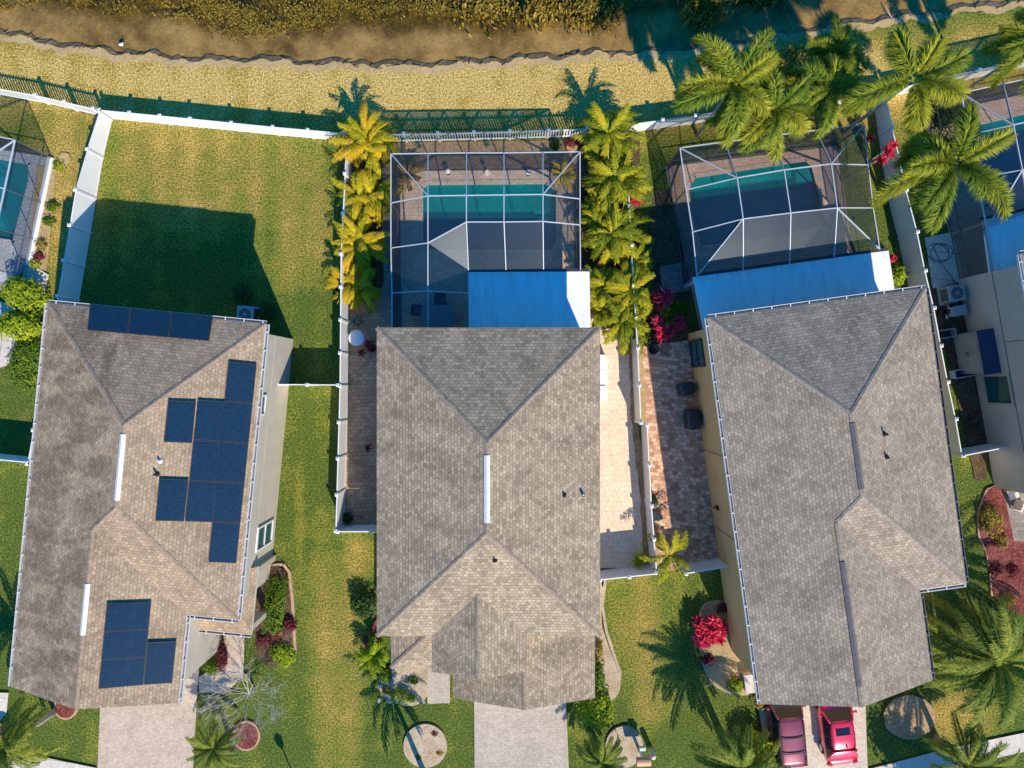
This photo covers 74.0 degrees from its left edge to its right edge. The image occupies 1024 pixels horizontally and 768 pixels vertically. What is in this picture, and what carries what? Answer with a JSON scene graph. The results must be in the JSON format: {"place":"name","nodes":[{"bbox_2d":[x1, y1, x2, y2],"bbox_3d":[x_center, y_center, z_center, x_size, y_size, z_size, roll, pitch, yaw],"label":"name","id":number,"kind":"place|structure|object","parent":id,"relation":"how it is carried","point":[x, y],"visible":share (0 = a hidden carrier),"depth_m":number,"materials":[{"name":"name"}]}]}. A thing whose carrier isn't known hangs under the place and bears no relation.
{"place":"outdoors","nodes":[
{"label":"outdoors","id":0,"kind":"place"},
{"bbox_2d":[0,302,18,367],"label":"patio","id":1,"kind":"structure","parent":0,"point":[7,344],"depth_m":39.89,"materials":[{"name":"concrete"}]},
{"bbox_2d":[97,668,198,767],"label":"driveway","id":2,"kind":"structure","parent":0,"point":[147,736],"depth_m":39.91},
{"bbox_2d":[199,635,244,692],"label":"path","id":3,"kind":"structure","parent":0,"point":[235,644],"depth_m":39.88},
{"bbox_2d":[344,304,387,533],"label":"path","id":4,"kind":"structure","parent":0,"point":[361,487],"depth_m":39.95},
{"bbox_2d":[373,151,392,327],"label":"path","id":5,"kind":"structure","parent":0,"point":[383,305],"depth_m":39.96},
{"bbox_2d":[427,668,449,703],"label":"path","id":6,"kind":"structure","parent":0,"point":[438,688],"depth_m":39.88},
{"bbox_2d":[375,326,601,710],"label":"house","id":7,"kind":"structure","parent":0,"point":[488,515],"depth_m":33.57,"materials":[{"name":"grey"}]},
{"bbox_2d":[0,1,1023,767],"bbox_3d":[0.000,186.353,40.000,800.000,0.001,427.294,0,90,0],"label":"ground","id":8,"kind":"structure","parent":0,"point":[194,221],"depth_m":40.00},
{"bbox_2d":[0,310,42,340],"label":"shrub","id":9,"kind":"object","parent":8,"relation":"on","point":[15,323],"visible":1,"depth_m":38.86,"materials":[{"name":"green plant"}]},
{"bbox_2d":[5,336,40,393],"bbox_3d":[-28.415,-1.118,39.683,2.386,0.763,3.485,0,90,0],"label":"shrub","id":10,"kind":"object","parent":8,"relation":"on","point":[25,347],"visible":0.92,"depth_m":39.53,"materials":[{"name":"green plant"}]},
{"bbox_2d":[0,150,46,287],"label":"pool deck","id":11,"kind":"structure","parent":8,"relation":"on","point":[9,255],"depth_m":39.96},
{"bbox_2d":[0,155,32,244],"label":"swimming pool","id":12,"kind":"structure","parent":11,"relation":"in","point":[19,181],"depth_m":40.09,"materials":[{"name":"liquid"}]},
{"bbox_2d":[0,136,50,276],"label":"pool cage","id":13,"kind":"object","parent":11,"relation":"on","point":[12,145],"visible":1,"depth_m":38.65,"materials":[{"name":"white metal"}]},
{"bbox_2d":[25,157,53,265],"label":"deck kerb","id":14,"kind":"structure","parent":11,"relation":"on","point":[42,198],"depth_m":39.83,"materials":[{"name":"white concrete"}]},
{"bbox_2d":[0,275,49,314],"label":"shrub","id":15,"kind":"object","parent":8,"relation":"on","point":[21,292],"visible":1,"depth_m":38.81,"materials":[{"name":"green plant"}]},
{"bbox_2d":[0,696,61,767],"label":"date palm","id":16,"kind":"object","parent":8,"relation":"on","point":[12,737],"visible":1,"depth_m":35.88,"materials":[{"name":"green plant"}]},
{"bbox_2d":[28,165,56,270],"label":"garden bed","id":17,"kind":"object","parent":8,"relation":"on","point":[44,232],"visible":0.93,"depth_m":39.92,"materials":[{"name":"soil"}]},
{"bbox_2d":[0,89,98,114],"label":"picket fence","id":18,"kind":"object","parent":8,"relation":"on","point":[64,103],"visible":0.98,"depth_m":39.30,"materials":[{"name":"white plastic"}]},
{"bbox_2d":[25,110,112,465],"bbox_3d":[-25.412,-5.540,39.000,0.341,2.000,20.551,10,90,0],"label":"fence","id":19,"kind":"object","parent":8,"relation":"on","point":[85,190],"visible":0.64,"depth_m":39.07,"materials":[{"name":"white plastic"}]},
{"bbox_2d":[8,300,292,709],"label":"house","id":20,"kind":"structure","parent":8,"relation":"on","point":[147,558],"depth_m":33.51,"materials":[{"name":"grey"}]},
{"bbox_2d":[185,717,244,767],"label":"date palm","id":21,"kind":"object","parent":8,"relation":"on","point":[213,750],"visible":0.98,"depth_m":37.80,"materials":[{"name":"green plant"}]},
{"bbox_2d":[97,108,344,138],"bbox_3d":[-16.590,-14.942,39.315,14.152,1.370,0.236,5,90,0],"label":"fence","id":22,"kind":"object","parent":8,"relation":"on","point":[229,125],"visible":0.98,"depth_m":39.27,"materials":[{"name":"white plastic"}]},
{"bbox_2d":[188,653,286,757],"bbox_3d":[-15.210,17.786,38.289,5.539,3.441,5.037,32,90,0],"label":"bare tree","id":23,"kind":"object","parent":8,"relation":"on","point":[248,691],"visible":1,"depth_m":38.22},
{"bbox_2d":[254,567,291,666],"bbox_3d":[-14.000,13.647,39.840,2.235,0.001,5.882,0,90,0],"label":"garden bed","id":24,"kind":"object","parent":8,"relation":"on","point":[264,656],"visible":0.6,"depth_m":39.84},
{"bbox_2d":[261,575,288,635],"bbox_3d":[-13.745,12.812,39.531,1.322,1.037,3.382,6,90,0],"label":"hedge","id":25,"kind":"object","parent":24,"relation":"on","point":[279,590],"visible":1,"depth_m":39.26,"materials":[{"name":"green plant"}]},
{"bbox_2d":[269,641,296,667],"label":"shrub","id":26,"kind":"object","parent":24,"relation":"on","point":[284,659],"visible":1,"depth_m":39.54,"materials":[{"name":"green plant"}]},
{"bbox_2d":[334,132,352,532],"bbox_3d":[-9.629,-3.000,39.000,0.275,2.000,22.669,1,90,0],"label":"fence","id":27,"kind":"object","parent":8,"relation":"on","point":[343,353],"visible":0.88,"depth_m":38.83,"materials":[{"name":"white plastic"}]},
{"bbox_2d":[349,588,376,618],"bbox_3d":[-8.603,12.789,39.503,1.759,1.108,1.797,0,90,0],"label":"shrub","id":28,"kind":"object","parent":8,"relation":"on","point":[360,604],"visible":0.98,"depth_m":39.24,"materials":[{"name":"green plant"}]},
{"bbox_2d":[350,156,383,300],"bbox_3d":[-8.660,-9.505,39.984,2.355,0.001,9.384,0,90,0],"label":"garden bed","id":29,"kind":"object","parent":8,"relation":"on","point":[378,280],"visible":0.14,"depth_m":39.98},
{"bbox_2d":[323,258,382,314],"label":"clumping palm","id":30,"kind":"object","parent":29,"relation":"on","point":[356,280],"visible":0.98,"depth_m":38.68,"materials":[{"name":"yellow plant"}]},
{"bbox_2d":[330,212,389,274],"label":"clumping palm","id":31,"kind":"object","parent":29,"relation":"on","point":[359,243],"visible":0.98,"depth_m":38.34,"materials":[{"name":"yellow plant"}]},
{"bbox_2d":[325,99,400,178],"bbox_3d":[-8.252,-13.601,38.803,4.181,2.451,4.234,39,90,0],"label":"clumping palm","id":32,"kind":"object","parent":29,"relation":"on","point":[371,146],"visible":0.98,"depth_m":38.10,"materials":[{"name":"yellow plant"}]},
{"bbox_2d":[330,166,405,227],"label":"clumping palm","id":33,"kind":"object","parent":29,"relation":"on","point":[368,197],"visible":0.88,"depth_m":38.52,"materials":[{"name":"yellow plant"}]},
{"bbox_2d":[354,631,389,679],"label":"fan palm","id":34,"kind":"object","parent":8,"relation":"on","point":[373,658],"visible":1,"depth_m":38.96,"materials":[{"name":"green plant"}]},
{"bbox_2d":[378,668,428,705],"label":"garden bed","id":35,"kind":"object","parent":8,"relation":"on","point":[399,676],"visible":0.62,"depth_m":39.87,"materials":[{"name":"stone"}]},
{"bbox_2d":[405,726,444,765],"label":"garden bed","id":36,"kind":"object","parent":8,"relation":"on","point":[424,743],"visible":1,"depth_m":39.87,"materials":[{"name":"stone"}]},
{"bbox_2d":[368,126,588,142],"bbox_3d":[-1.911,-14.376,39.315,12.611,1.370,0.237,-1,90,0],"label":"picket fence","id":37,"kind":"object","parent":8,"relation":"on","point":[473,132],"visible":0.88,"depth_m":39.24,"materials":[{"name":"white plastic"}]},
{"bbox_2d":[388,140,577,152],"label":"garden bed","id":38,"kind":"object","parent":8,"relation":"on","point":[496,146],"visible":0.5,"depth_m":39.98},
{"bbox_2d":[400,170,574,327],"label":"pool deck","id":39,"kind":"structure","parent":8,"relation":"on","point":[448,272],"depth_m":39.97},
{"bbox_2d":[421,305,454,325],"bbox_3d":[-4.298,-3.950,39.629,1.960,0.748,1.240,0,90,0],"label":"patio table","id":40,"kind":"object","parent":39,"relation":"on","point":[441,315],"visible":0.97,"depth_m":39.26,"materials":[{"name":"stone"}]},
{"bbox_2d":[390,151,580,327],"bbox_3d":[-1.429,-7.754,37.840,10.367,4.280,9.794,0,90,0],"label":"pool cage","id":41,"kind":"object","parent":39,"relation":"on","point":[480,161],"visible":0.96,"depth_m":37.83,"materials":[{"name":"white metal"}]},
{"bbox_2d":[419,179,559,253],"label":"swimming pool","id":42,"kind":"structure","parent":39,"relation":"in","point":[447,213],"depth_m":40.09,"materials":[{"name":"liquid"}]},
{"bbox_2d":[468,268,589,327],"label":"patio roof","id":43,"kind":"structure","parent":39,"relation":"on","point":[528,298],"depth_m":37.25,"materials":[{"name":"white metal"}]},
{"bbox_2d":[0,0,1006,63],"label":"pond bed","id":44,"kind":"object","parent":8,"relation":"on","point":[657,24],"visible":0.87,"depth_m":40.22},
{"bbox_2d":[0,0,804,43],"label":"pond weeds","id":45,"kind":"object","parent":44,"relation":"on","point":[541,12],"visible":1,"depth_m":40.01,"materials":[{"name":"green plant"}]},
{"bbox_2d":[570,687,613,728],"bbox_3d":[4.696,18.602,39.338,2.529,1.441,2.409,13,90,0],"label":"shrub","id":46,"kind":"object","parent":8,"relation":"on","point":[600,710],"visible":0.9,"depth_m":38.98,"materials":[{"name":"green plant"}]},
{"bbox_2d":[575,733,627,767],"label":"date palm","id":47,"kind":"object","parent":8,"relation":"on","point":[600,757],"visible":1,"depth_m":37.62,"materials":[{"name":"green plant"}]},
{"bbox_2d":[595,582,619,699],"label":"garden bed","id":48,"kind":"object","parent":8,"relation":"on","point":[611,677],"visible":0.32,"depth_m":39.84,"materials":[{"name":"gravel"}]},
{"bbox_2d":[578,135,640,345],"bbox_3d":[5.675,-8.438,39.976,3.801,0.001,12.421,0,90,0],"label":"garden bed","id":49,"kind":"object","parent":8,"relation":"on","point":[586,253],"visible":0.12,"depth_m":39.98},
{"bbox_2d":[575,200,613,248],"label":"clumping palm","id":50,"kind":"object","parent":49,"relation":"on","point":[591,218],"visible":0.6,"depth_m":38.42,"materials":[{"name":"green plant"}]},
{"bbox_2d":[585,263,623,310],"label":"clumping palm","id":51,"kind":"object","parent":49,"relation":"on","point":[605,278],"visible":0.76,"depth_m":38.30,"materials":[{"name":"green plant"}]},
{"bbox_2d":[571,101,648,173],"bbox_3d":[5.589,-14.077,38.568,3.920,2.890,3.766,43,90,0],"label":"clumping palm","id":52,"kind":"object","parent":49,"relation":"on","point":[605,133],"visible":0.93,"depth_m":37.90,"materials":[{"name":"green plant"}]},
{"bbox_2d":[581,144,652,211],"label":"clumping palm","id":53,"kind":"object","parent":49,"relation":"on","point":[622,181],"visible":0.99,"depth_m":37.84,"materials":[{"name":"green plant"}]},
{"bbox_2d":[581,201,654,266],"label":"clumping palm","id":54,"kind":"object","parent":49,"relation":"on","point":[621,230],"visible":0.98,"depth_m":38.08,"materials":[{"name":"green plant"}]},
{"bbox_2d":[593,293,650,354],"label":"clumping palm","id":55,"kind":"object","parent":49,"relation":"on","point":[626,331],"visible":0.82,"depth_m":38.33,"materials":[{"name":"green plant"}]},
{"bbox_2d":[591,260,654,325],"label":"clumping palm","id":56,"kind":"object","parent":49,"relation":"on","point":[638,298],"visible":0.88,"depth_m":38.04,"materials":[{"name":"green plant"}]},
{"bbox_2d":[618,241,653,280],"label":"clumping palm","id":57,"kind":"object","parent":49,"relation":"on","point":[646,259],"visible":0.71,"depth_m":38.58,"materials":[{"name":"green plant"}]},
{"bbox_2d":[608,728,640,765],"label":"garden bed","id":58,"kind":"object","parent":8,"relation":"on","point":[630,743],"visible":0.68,"depth_m":39.86,"materials":[{"name":"gravel"}]},
{"bbox_2d":[600,565,659,581],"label":"fence","id":59,"kind":"object","parent":8,"relation":"on","point":[623,572],"visible":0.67,"depth_m":38.89,"materials":[{"name":"white plastic"}]},
{"bbox_2d":[624,193,642,424],"bbox_3d":[6.827,-6.205,39.000,0.269,2.000,16.981,-3,90,0],"label":"fence","id":60,"kind":"object","parent":8,"relation":"on","point":[636,378],"visible":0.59,"depth_m":38.67,"materials":[{"name":"white plastic"}]},
{"bbox_2d":[629,346,648,565],"bbox_3d":[7.462,4.220,39.940,0.614,0.001,12.972,-5,90,0],"label":"garden bed","id":61,"kind":"object","parent":8,"relation":"on","point":[638,452],"visible":0.8,"depth_m":39.94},
{"bbox_2d":[638,344,659,568],"bbox_3d":[7.843,4.253,39.936,0.716,0.001,13.723,-4,90,0],"label":"garden bed","id":62,"kind":"object","parent":8,"relation":"on","point":[642,393],"visible":0.32,"depth_m":39.94,"materials":[{"name":"soil"}]},
{"bbox_2d":[641,422,658,574],"bbox_3d":[7.826,6.443,39.000,0.255,2.000,8.513,-4,90,0],"label":"fence","id":63,"kind":"object","parent":8,"relation":"on","point":[647,479],"visible":0.89,"depth_m":38.85,"materials":[{"name":"white plastic"}]},
{"bbox_2d":[640,190,689,345],"bbox_3d":[8.887,-6.728,39.972,3.218,0.001,9.427,0,90,0],"label":"garden bed","id":64,"kind":"object","parent":8,"relation":"on","point":[662,232],"visible":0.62,"depth_m":39.97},
{"bbox_2d":[659,263,689,292],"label":"concrete slab","id":65,"kind":"structure","parent":64,"relation":"on","point":[671,275],"depth_m":39.93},
{"bbox_2d":[638,527,692,583],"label":"young palm","id":66,"kind":"object","parent":8,"relation":"on","point":[663,546],"visible":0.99,"depth_m":38.05,"materials":[{"name":"green plant"}]},
{"bbox_2d":[677,558,727,575],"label":"fence","id":67,"kind":"object","parent":8,"relation":"on","point":[708,565],"visible":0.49,"depth_m":38.85,"materials":[{"name":"white plastic"}]},
{"bbox_2d":[670,27,781,150],"bbox_3d":[10.687,-14.772,35.958,6.105,8.084,5.390,-29,90,0],"label":"feathery palm","id":68,"kind":"object","parent":8,"relation":"on","point":[732,112],"visible":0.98,"depth_m":32.95,"materials":[{"name":"green plant"}]},
{"bbox_2d":[701,602,751,693],"bbox_3d":[12.486,15.576,39.848,2.760,0.001,5.714,-13,90,0],"label":"garden bed","id":69,"kind":"object","parent":8,"relation":"on","point":[725,667],"visible":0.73,"depth_m":39.85,"materials":[{"name":"gravel"}]},
{"bbox_2d":[690,613,729,650],"bbox_3d":[11.392,14.307,39.315,2.307,1.405,2.162,0,90,0],"label":"ti plant","id":70,"kind":"object","parent":69,"relation":"on","point":[711,630],"visible":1,"depth_m":38.99,"materials":[{"name":"red plant"}]},
{"bbox_2d":[628,97,841,131],"bbox_3d":[14.345,-15.844,39.315,15.633,1.370,0.343,-7,90,0],"label":"fence","id":71,"kind":"object","parent":8,"relation":"on","point":[672,122],"visible":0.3,"depth_m":39.29,"materials":[{"name":"white plastic"}]},
{"bbox_2d":[688,724,790,767],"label":"date palm","id":72,"kind":"object","parent":8,"relation":"on","point":[735,753],"visible":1,"depth_m":36.25,"materials":[{"name":"green plant"}]},
{"bbox_2d":[665,146,850,329],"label":"pool deck","id":73,"kind":"structure","parent":8,"relation":"on","point":[819,243],"depth_m":39.96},
{"bbox_2d":[686,157,830,249],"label":"swimming pool","id":74,"kind":"structure","parent":73,"relation":"in","point":[719,203],"depth_m":40.09,"materials":[{"name":"liquid"}]},
{"bbox_2d":[667,124,879,283],"bbox_3d":[14.600,-9.992,37.840,10.146,4.280,7.132,-7,90,0],"label":"pool cage","id":75,"kind":"object","parent":73,"relation":"on","point":[837,136],"visible":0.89,"depth_m":37.92,"materials":[{"name":"white metal"}]},
{"bbox_2d":[684,248,893,328],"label":"patio roof","id":76,"kind":"structure","parent":73,"relation":"on","point":[793,281],"depth_m":37.25,"materials":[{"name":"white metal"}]},
{"bbox_2d":[731,67,815,163],"bbox_3d":[13.272,-13.789,36.526,4.569,6.949,4.857,-16,90,0],"label":"feathery palm","id":77,"kind":"object","parent":8,"relation":"on","point":[767,133],"visible":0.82,"depth_m":33.84,"materials":[{"name":"green plant"}]},
{"bbox_2d":[774,39,815,80],"bbox_3d":[16.532,-18.650,39.323,3.297,1.490,2.500,0,90,0],"label":"shrub","id":78,"kind":"object","parent":8,"relation":"on","point":[786,56],"visible":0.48,"depth_m":38.97,"materials":[{"name":"green plant"}]},
{"bbox_2d":[784,53,862,139],"bbox_3d":[16.074,-15.136,36.855,4.397,6.291,4.136,-35,90,0],"label":"feathery palm","id":79,"kind":"object","parent":8,"relation":"on","point":[820,93],"visible":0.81,"depth_m":34.31,"materials":[{"name":"green plant"}]},
{"bbox_2d":[688,285,968,706],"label":"house","id":80,"kind":"structure","parent":8,"relation":"on","point":[832,488],"depth_m":33.50,"materials":[{"name":"grey"}]},
{"bbox_2d":[804,13,862,76],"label":"feathery palm","id":81,"kind":"object","parent":8,"relation":"on","point":[819,45],"visible":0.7,"depth_m":35.58,"materials":[{"name":"green plant"}]},
{"bbox_2d":[838,25,974,135],"bbox_3d":[19.561,-14.996,35.941,5.933,8.117,5.120,15,90,0],"label":"feathery palm","id":82,"kind":"object","parent":8,"relation":"on","point":[930,59],"visible":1,"depth_m":32.85,"materials":[{"name":"green plant"}]},
{"bbox_2d":[884,695,935,739],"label":"garden bed","id":83,"kind":"object","parent":8,"relation":"on","point":[909,717],"visible":1,"depth_m":39.83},
{"bbox_2d":[874,98,964,457],"bbox_3d":[23.169,-6.194,39.000,0.487,2.000,21.114,-11,90,0],"label":"fence","id":84,"kind":"object","parent":8,"relation":"on","point":[907,232],"visible":0.58,"depth_m":38.79,"materials":[{"name":"white plastic"}]},
{"bbox_2d":[869,99,1018,234],"bbox_3d":[22.198,-10.688,36.005,6.708,7.990,6.409,22,90,0],"label":"feathery palm","id":85,"kind":"object","parent":8,"relation":"on","point":[934,165],"visible":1,"depth_m":33.18,"materials":[{"name":"green plant"}]},
{"bbox_2d":[928,99,961,134],"bbox_3d":[25.288,-15.527,39.438,2.264,1.230,2.176,0,90,0],"label":"shrub","id":86,"kind":"object","parent":8,"relation":"on","point":[946,113],"visible":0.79,"depth_m":39.19,"materials":[{"name":"green plant"}]},
{"bbox_2d":[930,283,987,480],"bbox_3d":[26.853,-0.143,39.924,2.255,0.001,11.669,-13,90,0],"label":"garden bed","id":87,"kind":"object","parent":8,"relation":"on","point":[966,390],"visible":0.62,"depth_m":39.92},
{"bbox_2d":[920,710,1020,767],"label":"date palm","id":88,"kind":"object","parent":8,"relation":"on","point":[974,757],"visible":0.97,"depth_m":36.85,"materials":[{"name":"green plant"}]},
{"bbox_2d":[922,587,1023,738],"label":"date palm","id":89,"kind":"object","parent":8,"relation":"on","point":[1003,652],"visible":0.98,"depth_m":36.36,"materials":[{"name":"green plant"}]},
{"bbox_2d":[925,95,1023,277],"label":"pool deck","id":90,"kind":"structure","parent":8,"relation":"on","point":[969,210],"depth_m":39.96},
{"bbox_2d":[925,232,962,287],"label":"concrete slab","id":91,"kind":"structure","parent":90,"relation":"on","point":[940,275],"depth_m":39.93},
{"bbox_2d":[936,284,965,305],"bbox_3d":[25.559,-5.228,39.485,1.100,1.030,1.100,-10,90,0],"label":"air conditioner","id":92,"kind":"object","parent":91,"relation":"on","point":[950,294],"visible":1,"depth_m":39.03,"materials":[{"name":"metal"}]},
{"bbox_2d":[929,79,1023,278],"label":"pool cage","id":93,"kind":"object","parent":90,"relation":"on","point":[1007,90],"visible":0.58,"depth_m":37.65,"materials":[{"name":"white metal"}]},
{"bbox_2d":[953,208,1023,272],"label":"patio roof","id":94,"kind":"structure","parent":90,"relation":"on","point":[1007,240],"depth_m":37.25,"materials":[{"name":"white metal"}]},
{"bbox_2d":[976,110,1023,208],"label":"swimming pool","id":95,"kind":"structure","parent":90,"relation":"in","point":[1006,160],"depth_m":40.09,"materials":[{"name":"liquid"}]},
{"bbox_2d":[954,328,1000,374],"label":"awning","id":96,"kind":"structure","parent":8,"relation":"on","point":[977,352],"depth_m":38.06,"materials":[{"name":"blue plastic"}]},
{"bbox_2d":[958,250,1023,492],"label":"house","id":97,"kind":"structure","parent":8,"relation":"on","point":[995,300],"depth_m":37.66,"materials":[{"name":"grey"}]},
{"bbox_2d":[981,373,1014,406],"bbox_3d":[27.310,0.316,38.223,0.100,2.216,1.843,-10,90,0],"label":"window","id":98,"kind":"structure","parent":97,"relation":"in","point":[997,387],"depth_m":38.19,"materials":[{"name":"green glass"}]},
{"bbox_2d":[968,7,1023,99],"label":"feathery palm","id":99,"kind":"object","parent":8,"relation":"on","point":[1012,43],"visible":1,"depth_m":34.52,"materials":[{"name":"green plant"}]},
{"bbox_2d":[979,487,1023,614],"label":"garden bed","id":100,"kind":"object","parent":8,"relation":"on","point":[1012,553],"visible":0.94,"depth_m":39.84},
{"bbox_2d":[978,503,1006,538],"bbox_3d":[27.936,7.973,39.580,1.638,0.922,1.843,26,90,0],"label":"shrub","id":101,"kind":"object","parent":100,"relation":"on","point":[989,515],"visible":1,"depth_m":39.47,"materials":[{"name":"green plant"}]},
{"bbox_2d":[0,1,1023,75],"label":"bank sand","id":102,"kind":"structure","parent":0,"point":[440,69],"depth_m":40.00,"materials":[{"name":"sand"}]},
{"bbox_2d":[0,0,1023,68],"bbox_3d":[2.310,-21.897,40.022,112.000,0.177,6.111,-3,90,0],"label":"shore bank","id":103,"kind":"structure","parent":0,"point":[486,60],"depth_m":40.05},
{"bbox_2d":[474,702,568,767],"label":"driveway","id":104,"kind":"structure","parent":0,"point":[505,737],"depth_m":39.91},
{"bbox_2d":[590,303,642,567],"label":"path","id":105,"kind":"structure","parent":0,"point":[621,535],"depth_m":39.95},
{"bbox_2d":[642,340,718,571],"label":"path","id":106,"kind":"structure","parent":0,"point":[679,481],"depth_m":39.94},
{"bbox_2d":[759,706,867,767],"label":"driveway","id":107,"kind":"structure","parent":0,"point":[815,757],"depth_m":39.90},
{"bbox_2d":[765,704,807,767],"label":"parked car","id":108,"kind":"object","parent":107,"relation":"on","point":[785,725],"visible":0.58,"depth_m":38.31,"materials":[{"name":"red paint"}]},
{"bbox_2d":[815,706,858,766],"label":"parked car","id":109,"kind":"object","parent":107,"relation":"on","point":[837,743],"visible":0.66,"depth_m":38.73,"materials":[{"name":"red paint"}]},
{"bbox_2d":[876,733,1023,767],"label":"sidewalk","id":110,"kind":"structure","parent":0,"point":[1016,741],"depth_m":39.90,"materials":[{"name":"concrete"}]},
{"bbox_2d":[1003,489,1023,540],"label":"porch floor","id":111,"kind":"structure","parent":0,"point":[1016,518],"depth_m":39.83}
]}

